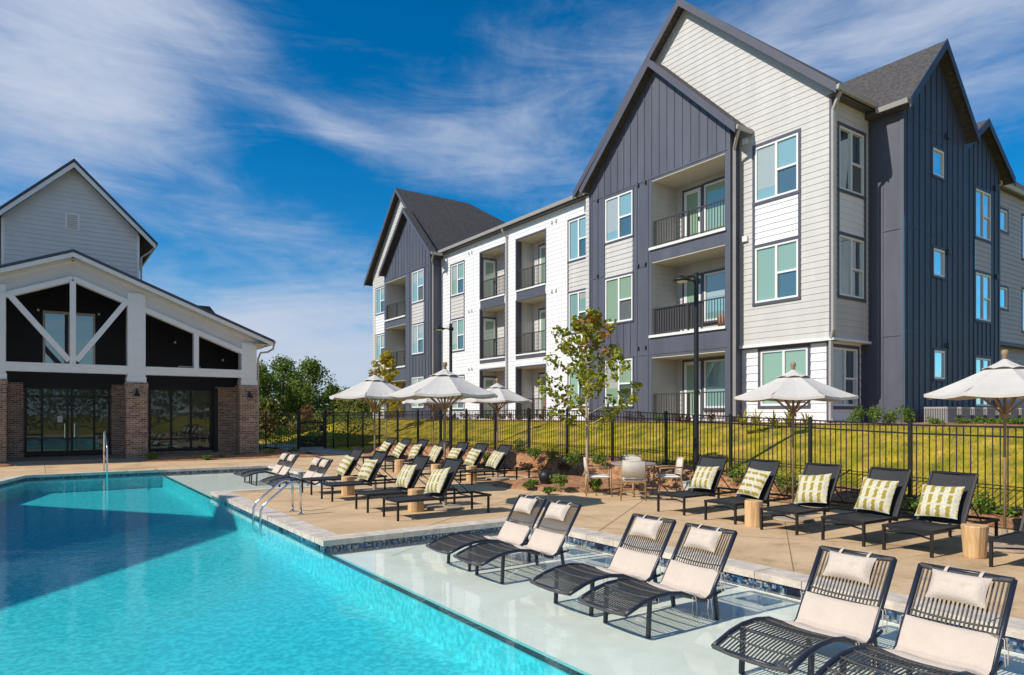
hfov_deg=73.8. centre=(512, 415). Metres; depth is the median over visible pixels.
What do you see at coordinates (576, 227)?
window
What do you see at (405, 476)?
pillow
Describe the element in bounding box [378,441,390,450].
pillow
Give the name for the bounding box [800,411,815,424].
spiky plant
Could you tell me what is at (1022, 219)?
window
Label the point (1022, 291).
window
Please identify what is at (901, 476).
chaise lounge
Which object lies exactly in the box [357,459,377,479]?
pillow
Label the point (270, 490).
pool grab rail
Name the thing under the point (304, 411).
shrub
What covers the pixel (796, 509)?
chaise lounge
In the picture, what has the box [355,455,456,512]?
chaise lounge
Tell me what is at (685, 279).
lamp post
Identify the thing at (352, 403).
tree
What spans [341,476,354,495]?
stump table
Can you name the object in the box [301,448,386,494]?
chaise lounge
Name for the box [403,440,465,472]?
chaise lounge
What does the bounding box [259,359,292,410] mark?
tree
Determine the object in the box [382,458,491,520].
chaise lounge
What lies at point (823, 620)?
pool lounger
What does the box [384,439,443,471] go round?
chaise lounge
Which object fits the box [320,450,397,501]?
chaise lounge
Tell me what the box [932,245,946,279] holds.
window
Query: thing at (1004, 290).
window
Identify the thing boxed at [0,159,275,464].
clubhouse
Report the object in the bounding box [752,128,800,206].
window
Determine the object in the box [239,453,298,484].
pool lounger
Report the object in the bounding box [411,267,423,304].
window
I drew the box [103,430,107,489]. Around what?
handrail
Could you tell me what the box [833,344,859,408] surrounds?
window
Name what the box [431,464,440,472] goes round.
stump table
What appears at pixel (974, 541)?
stump table
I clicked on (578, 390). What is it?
window
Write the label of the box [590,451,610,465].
shrub
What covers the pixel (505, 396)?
patio umbrella
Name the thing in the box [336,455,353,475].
pillow
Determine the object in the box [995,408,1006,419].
air conditioner
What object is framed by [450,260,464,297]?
window
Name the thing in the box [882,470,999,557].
chaise lounge
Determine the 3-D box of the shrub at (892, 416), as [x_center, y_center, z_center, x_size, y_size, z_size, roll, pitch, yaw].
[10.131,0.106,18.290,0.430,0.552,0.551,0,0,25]
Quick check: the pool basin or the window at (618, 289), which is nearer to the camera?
the pool basin
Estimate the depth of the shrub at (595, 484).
16.26 m
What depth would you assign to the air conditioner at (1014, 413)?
21.94 m
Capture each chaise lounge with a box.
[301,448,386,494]
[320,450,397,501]
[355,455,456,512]
[356,437,409,465]
[369,438,411,459]
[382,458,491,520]
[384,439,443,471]
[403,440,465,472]
[421,442,485,476]
[438,443,506,476]
[459,444,530,484]
[657,455,744,515]
[704,459,794,524]
[760,463,855,534]
[821,467,930,546]
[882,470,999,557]
[988,511,1023,566]
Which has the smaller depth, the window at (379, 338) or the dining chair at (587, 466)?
the dining chair at (587, 466)
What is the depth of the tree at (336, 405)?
69.79 m
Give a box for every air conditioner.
[924,407,956,422]
[957,407,970,421]
[970,407,982,422]
[983,407,994,421]
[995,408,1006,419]
[1007,408,1017,421]
[1018,408,1023,420]
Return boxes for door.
[24,386,109,456]
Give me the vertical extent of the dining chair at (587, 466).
0.880 m
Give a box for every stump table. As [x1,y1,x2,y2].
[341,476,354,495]
[395,459,403,472]
[408,488,423,511]
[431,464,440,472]
[466,465,476,481]
[745,499,762,527]
[961,523,988,558]
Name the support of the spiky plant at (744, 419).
on the lawn at (996, 453)
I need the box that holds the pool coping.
[0,464,1023,639]
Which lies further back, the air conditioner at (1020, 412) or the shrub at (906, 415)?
the air conditioner at (1020, 412)
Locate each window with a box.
[43,310,94,364]
[149,388,217,451]
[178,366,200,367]
[375,286,383,315]
[375,333,383,361]
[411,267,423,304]
[411,322,423,355]
[411,375,423,408]
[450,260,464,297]
[450,316,464,352]
[452,374,464,409]
[567,213,585,262]
[567,288,585,334]
[567,364,588,407]
[604,187,633,244]
[604,271,633,325]
[604,356,633,407]
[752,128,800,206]
[752,235,800,306]
[758,344,810,408]
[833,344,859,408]
[837,121,865,199]
[837,231,865,302]
[932,144,945,181]
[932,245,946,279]
[933,347,946,381]
[975,185,992,243]
[975,269,992,324]
[975,355,991,406]
[1000,206,1008,234]
[1000,284,1008,311]
[1021,213,1023,260]
[1021,287,1023,332]
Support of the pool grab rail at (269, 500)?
on the pool deck
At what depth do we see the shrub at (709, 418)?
22.10 m
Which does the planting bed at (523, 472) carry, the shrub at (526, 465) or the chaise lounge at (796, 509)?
the shrub at (526, 465)
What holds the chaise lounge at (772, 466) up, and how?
on the pool deck
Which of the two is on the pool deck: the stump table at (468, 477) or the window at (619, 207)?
the stump table at (468, 477)
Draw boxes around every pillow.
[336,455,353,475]
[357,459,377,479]
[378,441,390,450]
[392,442,405,457]
[395,464,415,487]
[408,444,421,458]
[424,467,449,493]
[428,445,441,461]
[447,448,461,458]
[464,448,480,464]
[485,450,503,467]
[689,466,718,488]
[737,468,770,498]
[794,473,831,503]
[854,477,898,513]
[914,484,964,518]
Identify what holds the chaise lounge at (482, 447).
on the pool deck
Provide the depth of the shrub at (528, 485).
16.70 m
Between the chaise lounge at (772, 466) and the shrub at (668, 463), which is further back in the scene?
the shrub at (668, 463)
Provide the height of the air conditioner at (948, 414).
0.582 m
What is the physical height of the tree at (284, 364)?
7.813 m
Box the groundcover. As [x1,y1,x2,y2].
[267,416,388,444]
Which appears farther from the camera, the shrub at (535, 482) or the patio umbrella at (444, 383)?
the shrub at (535, 482)
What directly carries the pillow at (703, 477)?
on the chaise lounge at (712, 461)
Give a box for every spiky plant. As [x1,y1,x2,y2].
[733,408,754,425]
[749,409,762,425]
[764,409,779,424]
[780,411,799,425]
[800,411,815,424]
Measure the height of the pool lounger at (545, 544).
0.886 m
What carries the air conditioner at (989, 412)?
on the planting bed at (926, 422)
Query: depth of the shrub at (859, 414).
18.23 m
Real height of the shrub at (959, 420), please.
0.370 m
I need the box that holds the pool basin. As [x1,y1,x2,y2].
[0,468,1023,674]
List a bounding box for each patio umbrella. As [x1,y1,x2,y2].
[329,369,416,490]
[389,362,497,510]
[402,398,463,471]
[461,378,532,480]
[734,362,858,522]
[924,350,1023,553]
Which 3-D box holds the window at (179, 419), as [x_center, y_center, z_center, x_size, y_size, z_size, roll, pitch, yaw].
[-15.309,0.215,31.814,2.910,3.030,0.240,0,0,-35]
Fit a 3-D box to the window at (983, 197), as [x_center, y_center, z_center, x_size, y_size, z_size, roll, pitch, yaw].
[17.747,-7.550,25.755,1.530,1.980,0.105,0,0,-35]
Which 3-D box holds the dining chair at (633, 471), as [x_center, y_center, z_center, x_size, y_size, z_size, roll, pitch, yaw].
[2.658,1.412,14.992,0.588,0.880,0.649,0,0,10]
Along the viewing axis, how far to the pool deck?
12.12 m
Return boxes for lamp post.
[433,323,453,451]
[673,272,701,492]
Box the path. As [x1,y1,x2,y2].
[260,443,350,453]
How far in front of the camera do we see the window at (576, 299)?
29.37 m
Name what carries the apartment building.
on the lawn at (996, 453)
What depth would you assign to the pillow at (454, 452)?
20.68 m
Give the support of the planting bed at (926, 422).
on the lawn at (996, 453)
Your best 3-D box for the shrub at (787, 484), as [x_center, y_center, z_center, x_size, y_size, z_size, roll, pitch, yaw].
[5.853,1.424,14.594,0.806,0.718,0.539,0,0,10]
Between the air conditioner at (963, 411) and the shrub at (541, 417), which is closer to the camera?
the air conditioner at (963, 411)
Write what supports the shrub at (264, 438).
on the lawn at (996, 453)
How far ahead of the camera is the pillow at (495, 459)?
18.76 m
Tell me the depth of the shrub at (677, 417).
23.24 m
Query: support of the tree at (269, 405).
on the lawn at (996, 453)
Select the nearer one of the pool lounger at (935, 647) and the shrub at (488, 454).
the pool lounger at (935, 647)
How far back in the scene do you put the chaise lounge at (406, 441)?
23.97 m
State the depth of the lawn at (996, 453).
17.09 m
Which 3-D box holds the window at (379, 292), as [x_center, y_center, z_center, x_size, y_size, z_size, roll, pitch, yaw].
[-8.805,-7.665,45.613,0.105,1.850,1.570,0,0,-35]
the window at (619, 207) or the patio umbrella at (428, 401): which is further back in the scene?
the window at (619, 207)
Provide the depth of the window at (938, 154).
21.30 m
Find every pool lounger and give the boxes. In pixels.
[233,452,290,482]
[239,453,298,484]
[260,457,323,486]
[266,458,332,486]
[425,494,546,570]
[453,500,581,583]
[529,513,676,615]
[577,523,737,637]
[711,545,896,674]
[814,562,1017,674]
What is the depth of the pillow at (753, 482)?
12.26 m
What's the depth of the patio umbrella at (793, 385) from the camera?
11.69 m
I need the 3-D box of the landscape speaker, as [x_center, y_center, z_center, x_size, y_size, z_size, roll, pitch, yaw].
[0.861,1.600,17.590,0.370,0.380,0.370,0,0,-35]
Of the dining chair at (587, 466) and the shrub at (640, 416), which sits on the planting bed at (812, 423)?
the shrub at (640, 416)
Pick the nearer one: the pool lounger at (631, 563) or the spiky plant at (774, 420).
the pool lounger at (631, 563)
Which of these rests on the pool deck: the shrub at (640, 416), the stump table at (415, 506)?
the stump table at (415, 506)
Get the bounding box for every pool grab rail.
[252,479,294,531]
[259,481,302,535]
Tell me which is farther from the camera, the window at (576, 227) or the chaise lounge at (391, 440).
the window at (576, 227)
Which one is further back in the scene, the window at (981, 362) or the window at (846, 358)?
the window at (981, 362)
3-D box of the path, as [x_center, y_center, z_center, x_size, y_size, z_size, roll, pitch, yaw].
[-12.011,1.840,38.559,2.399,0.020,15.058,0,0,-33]
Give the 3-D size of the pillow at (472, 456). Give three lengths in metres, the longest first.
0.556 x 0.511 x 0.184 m
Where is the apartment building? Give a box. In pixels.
[364,0,1023,422]
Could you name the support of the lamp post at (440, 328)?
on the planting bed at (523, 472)
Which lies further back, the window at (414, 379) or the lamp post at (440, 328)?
the window at (414, 379)
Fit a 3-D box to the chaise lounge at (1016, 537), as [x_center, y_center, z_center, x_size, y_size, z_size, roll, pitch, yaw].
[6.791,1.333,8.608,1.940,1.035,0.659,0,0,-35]
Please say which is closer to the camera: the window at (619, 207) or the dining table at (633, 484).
the dining table at (633, 484)
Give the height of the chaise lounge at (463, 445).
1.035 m
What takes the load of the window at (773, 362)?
in the apartment building
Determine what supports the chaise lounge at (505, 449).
on the pool deck
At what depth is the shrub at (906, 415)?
18.23 m
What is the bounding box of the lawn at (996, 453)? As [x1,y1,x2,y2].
[259,419,1023,530]
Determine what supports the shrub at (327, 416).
on the lawn at (996, 453)
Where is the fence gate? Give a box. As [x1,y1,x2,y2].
[297,409,326,448]
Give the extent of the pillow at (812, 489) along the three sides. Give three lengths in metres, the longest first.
0.564 x 0.542 x 0.175 m
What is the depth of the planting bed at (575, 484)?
17.07 m
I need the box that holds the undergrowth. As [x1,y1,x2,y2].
[259,401,372,437]
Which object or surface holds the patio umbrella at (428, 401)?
on the pool deck
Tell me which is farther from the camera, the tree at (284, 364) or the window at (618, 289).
the tree at (284, 364)
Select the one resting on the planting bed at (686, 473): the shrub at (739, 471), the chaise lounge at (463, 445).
the shrub at (739, 471)
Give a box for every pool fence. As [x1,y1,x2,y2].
[259,411,346,448]
[347,408,1023,511]
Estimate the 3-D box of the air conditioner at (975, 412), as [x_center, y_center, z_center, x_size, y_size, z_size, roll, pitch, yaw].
[13.778,0.050,20.665,0.810,0.582,0.810,0,0,-35]
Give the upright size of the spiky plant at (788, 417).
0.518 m
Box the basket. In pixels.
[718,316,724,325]
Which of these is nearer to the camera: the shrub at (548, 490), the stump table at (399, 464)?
the shrub at (548, 490)
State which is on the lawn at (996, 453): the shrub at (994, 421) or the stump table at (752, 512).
the shrub at (994, 421)
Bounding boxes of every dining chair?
[583,457,612,496]
[620,455,644,492]
[620,460,646,500]
[652,457,683,493]
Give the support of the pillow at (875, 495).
on the chaise lounge at (901, 476)
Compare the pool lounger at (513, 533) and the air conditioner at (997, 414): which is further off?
the air conditioner at (997, 414)
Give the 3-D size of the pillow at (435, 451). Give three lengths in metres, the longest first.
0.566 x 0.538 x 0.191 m
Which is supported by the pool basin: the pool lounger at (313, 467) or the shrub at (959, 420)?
the pool lounger at (313, 467)
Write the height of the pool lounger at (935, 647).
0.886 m
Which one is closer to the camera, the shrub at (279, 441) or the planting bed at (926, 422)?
the planting bed at (926, 422)
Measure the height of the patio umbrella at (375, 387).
2.950 m
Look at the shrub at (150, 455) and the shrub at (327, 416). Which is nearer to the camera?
the shrub at (150, 455)
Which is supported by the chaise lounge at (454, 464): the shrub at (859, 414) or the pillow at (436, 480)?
the pillow at (436, 480)
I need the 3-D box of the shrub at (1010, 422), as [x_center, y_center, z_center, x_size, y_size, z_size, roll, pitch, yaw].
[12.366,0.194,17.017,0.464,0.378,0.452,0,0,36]
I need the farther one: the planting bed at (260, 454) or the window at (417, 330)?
the window at (417, 330)
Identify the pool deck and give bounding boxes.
[0,453,1023,618]
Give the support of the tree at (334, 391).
on the lawn at (996, 453)
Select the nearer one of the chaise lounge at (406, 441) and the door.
the chaise lounge at (406, 441)
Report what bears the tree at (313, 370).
on the lawn at (996, 453)
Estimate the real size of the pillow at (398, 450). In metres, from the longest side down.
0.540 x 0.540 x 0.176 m
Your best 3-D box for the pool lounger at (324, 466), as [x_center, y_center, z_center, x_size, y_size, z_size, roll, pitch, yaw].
[-5.657,1.620,18.174,1.603,0.886,0.715,0,0,-35]
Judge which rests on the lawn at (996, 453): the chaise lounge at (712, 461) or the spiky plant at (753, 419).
the spiky plant at (753, 419)
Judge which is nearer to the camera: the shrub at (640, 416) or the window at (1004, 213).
the shrub at (640, 416)
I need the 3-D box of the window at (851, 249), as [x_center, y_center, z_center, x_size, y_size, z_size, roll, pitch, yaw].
[10.049,-4.385,20.256,1.550,1.950,0.105,0,0,-35]
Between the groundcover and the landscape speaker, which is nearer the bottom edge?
the landscape speaker
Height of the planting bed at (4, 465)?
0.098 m
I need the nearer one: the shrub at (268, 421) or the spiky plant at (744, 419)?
the spiky plant at (744, 419)
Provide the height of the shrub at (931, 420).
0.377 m
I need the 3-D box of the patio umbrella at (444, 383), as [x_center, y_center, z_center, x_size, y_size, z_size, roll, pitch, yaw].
[-1.339,0.397,13.503,2.057,2.906,2.057,0,0,-43]
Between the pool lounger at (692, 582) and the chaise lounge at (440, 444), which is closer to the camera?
the pool lounger at (692, 582)
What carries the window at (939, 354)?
in the apartment building
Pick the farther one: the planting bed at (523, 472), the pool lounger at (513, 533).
the planting bed at (523, 472)
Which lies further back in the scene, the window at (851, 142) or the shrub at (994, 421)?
the window at (851, 142)
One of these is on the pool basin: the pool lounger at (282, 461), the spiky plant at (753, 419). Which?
the pool lounger at (282, 461)
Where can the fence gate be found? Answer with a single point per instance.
(322, 442)
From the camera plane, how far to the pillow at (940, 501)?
9.59 m
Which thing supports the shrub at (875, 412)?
on the planting bed at (812, 423)
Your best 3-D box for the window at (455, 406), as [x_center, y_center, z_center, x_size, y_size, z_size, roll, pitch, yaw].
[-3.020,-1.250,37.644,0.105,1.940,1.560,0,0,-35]
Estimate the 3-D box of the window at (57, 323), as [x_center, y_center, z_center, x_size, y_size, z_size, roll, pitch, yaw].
[-19.016,-3.310,29.289,1.880,2.220,0.095,0,0,-35]
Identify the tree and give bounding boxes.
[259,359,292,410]
[259,397,293,435]
[262,354,308,420]
[285,356,337,422]
[315,382,346,413]
[332,386,350,411]
[334,399,371,418]
[368,349,403,437]
[535,307,642,492]
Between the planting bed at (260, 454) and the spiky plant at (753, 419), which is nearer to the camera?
the spiky plant at (753, 419)
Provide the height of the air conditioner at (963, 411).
0.582 m
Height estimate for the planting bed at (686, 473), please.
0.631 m
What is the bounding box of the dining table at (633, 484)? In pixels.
[611,462,655,496]
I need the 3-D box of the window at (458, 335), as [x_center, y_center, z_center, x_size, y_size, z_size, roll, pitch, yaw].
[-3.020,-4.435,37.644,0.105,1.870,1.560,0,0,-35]
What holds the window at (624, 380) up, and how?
in the apartment building
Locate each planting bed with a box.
[0,464,14,466]
[141,449,323,461]
[361,453,538,475]
[363,444,1022,529]
[372,418,1023,425]
[492,474,674,492]
[875,422,998,423]
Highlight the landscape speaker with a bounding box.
[539,470,552,483]
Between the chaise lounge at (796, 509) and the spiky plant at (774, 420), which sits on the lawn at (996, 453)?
the spiky plant at (774, 420)
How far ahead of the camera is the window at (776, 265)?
21.15 m
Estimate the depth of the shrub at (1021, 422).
16.99 m
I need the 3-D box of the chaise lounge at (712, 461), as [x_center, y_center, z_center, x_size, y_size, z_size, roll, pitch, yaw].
[3.747,1.333,13.422,1.940,1.035,0.659,0,0,-37]
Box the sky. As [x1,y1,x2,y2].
[0,0,1023,407]
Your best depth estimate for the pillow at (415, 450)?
22.80 m
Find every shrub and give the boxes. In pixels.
[143,451,159,459]
[201,455,212,459]
[259,411,277,438]
[259,431,271,447]
[270,437,285,448]
[289,404,315,432]
[316,409,334,424]
[482,451,490,461]
[514,438,525,452]
[519,461,534,471]
[522,481,534,489]
[526,447,543,460]
[527,479,538,484]
[536,464,552,472]
[537,414,545,420]
[542,486,556,494]
[544,446,559,462]
[549,473,569,490]
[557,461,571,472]
[563,450,581,467]
[589,478,602,490]
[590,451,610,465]
[636,410,643,421]
[657,459,684,466]
[671,412,683,422]
[705,409,717,421]
[727,463,746,483]
[772,466,801,493]
[845,403,865,424]
[865,405,885,424]
[882,409,898,422]
[895,404,916,422]
[902,492,920,516]
[925,416,945,424]
[953,416,972,423]
[972,415,988,423]
[972,489,997,514]
[985,418,1001,423]
[994,503,1022,517]
[997,416,1018,424]
[1014,417,1023,424]
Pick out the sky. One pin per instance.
(264, 147)
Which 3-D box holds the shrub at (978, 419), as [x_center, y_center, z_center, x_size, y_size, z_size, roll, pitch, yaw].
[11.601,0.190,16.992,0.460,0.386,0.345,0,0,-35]
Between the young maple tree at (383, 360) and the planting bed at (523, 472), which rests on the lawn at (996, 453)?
the young maple tree at (383, 360)
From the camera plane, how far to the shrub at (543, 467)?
19.61 m
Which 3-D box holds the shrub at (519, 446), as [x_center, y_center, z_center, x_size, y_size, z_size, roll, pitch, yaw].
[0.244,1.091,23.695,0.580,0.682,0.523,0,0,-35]
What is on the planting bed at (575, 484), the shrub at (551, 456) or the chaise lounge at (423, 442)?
the shrub at (551, 456)
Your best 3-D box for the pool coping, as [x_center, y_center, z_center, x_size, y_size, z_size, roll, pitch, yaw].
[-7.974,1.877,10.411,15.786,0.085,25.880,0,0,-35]
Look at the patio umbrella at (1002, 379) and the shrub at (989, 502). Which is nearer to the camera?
the patio umbrella at (1002, 379)
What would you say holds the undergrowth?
on the lawn at (996, 453)
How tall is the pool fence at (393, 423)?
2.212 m
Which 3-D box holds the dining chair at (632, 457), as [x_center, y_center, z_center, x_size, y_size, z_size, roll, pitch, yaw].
[2.891,1.412,16.515,0.588,0.880,0.649,0,0,7]
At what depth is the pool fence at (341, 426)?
36.66 m
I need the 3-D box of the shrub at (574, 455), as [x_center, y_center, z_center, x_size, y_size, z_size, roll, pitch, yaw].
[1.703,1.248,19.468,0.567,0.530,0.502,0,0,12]
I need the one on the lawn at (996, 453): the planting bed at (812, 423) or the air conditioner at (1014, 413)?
the planting bed at (812, 423)
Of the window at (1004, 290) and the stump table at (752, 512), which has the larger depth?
the window at (1004, 290)
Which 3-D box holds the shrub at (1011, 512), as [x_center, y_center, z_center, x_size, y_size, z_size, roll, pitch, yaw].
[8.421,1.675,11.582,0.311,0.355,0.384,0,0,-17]
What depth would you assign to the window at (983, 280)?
25.75 m
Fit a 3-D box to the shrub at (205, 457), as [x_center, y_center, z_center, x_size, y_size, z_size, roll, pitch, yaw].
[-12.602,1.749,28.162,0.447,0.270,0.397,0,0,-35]
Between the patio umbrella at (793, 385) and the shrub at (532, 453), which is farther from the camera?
the shrub at (532, 453)
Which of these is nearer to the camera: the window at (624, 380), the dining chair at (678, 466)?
the dining chair at (678, 466)

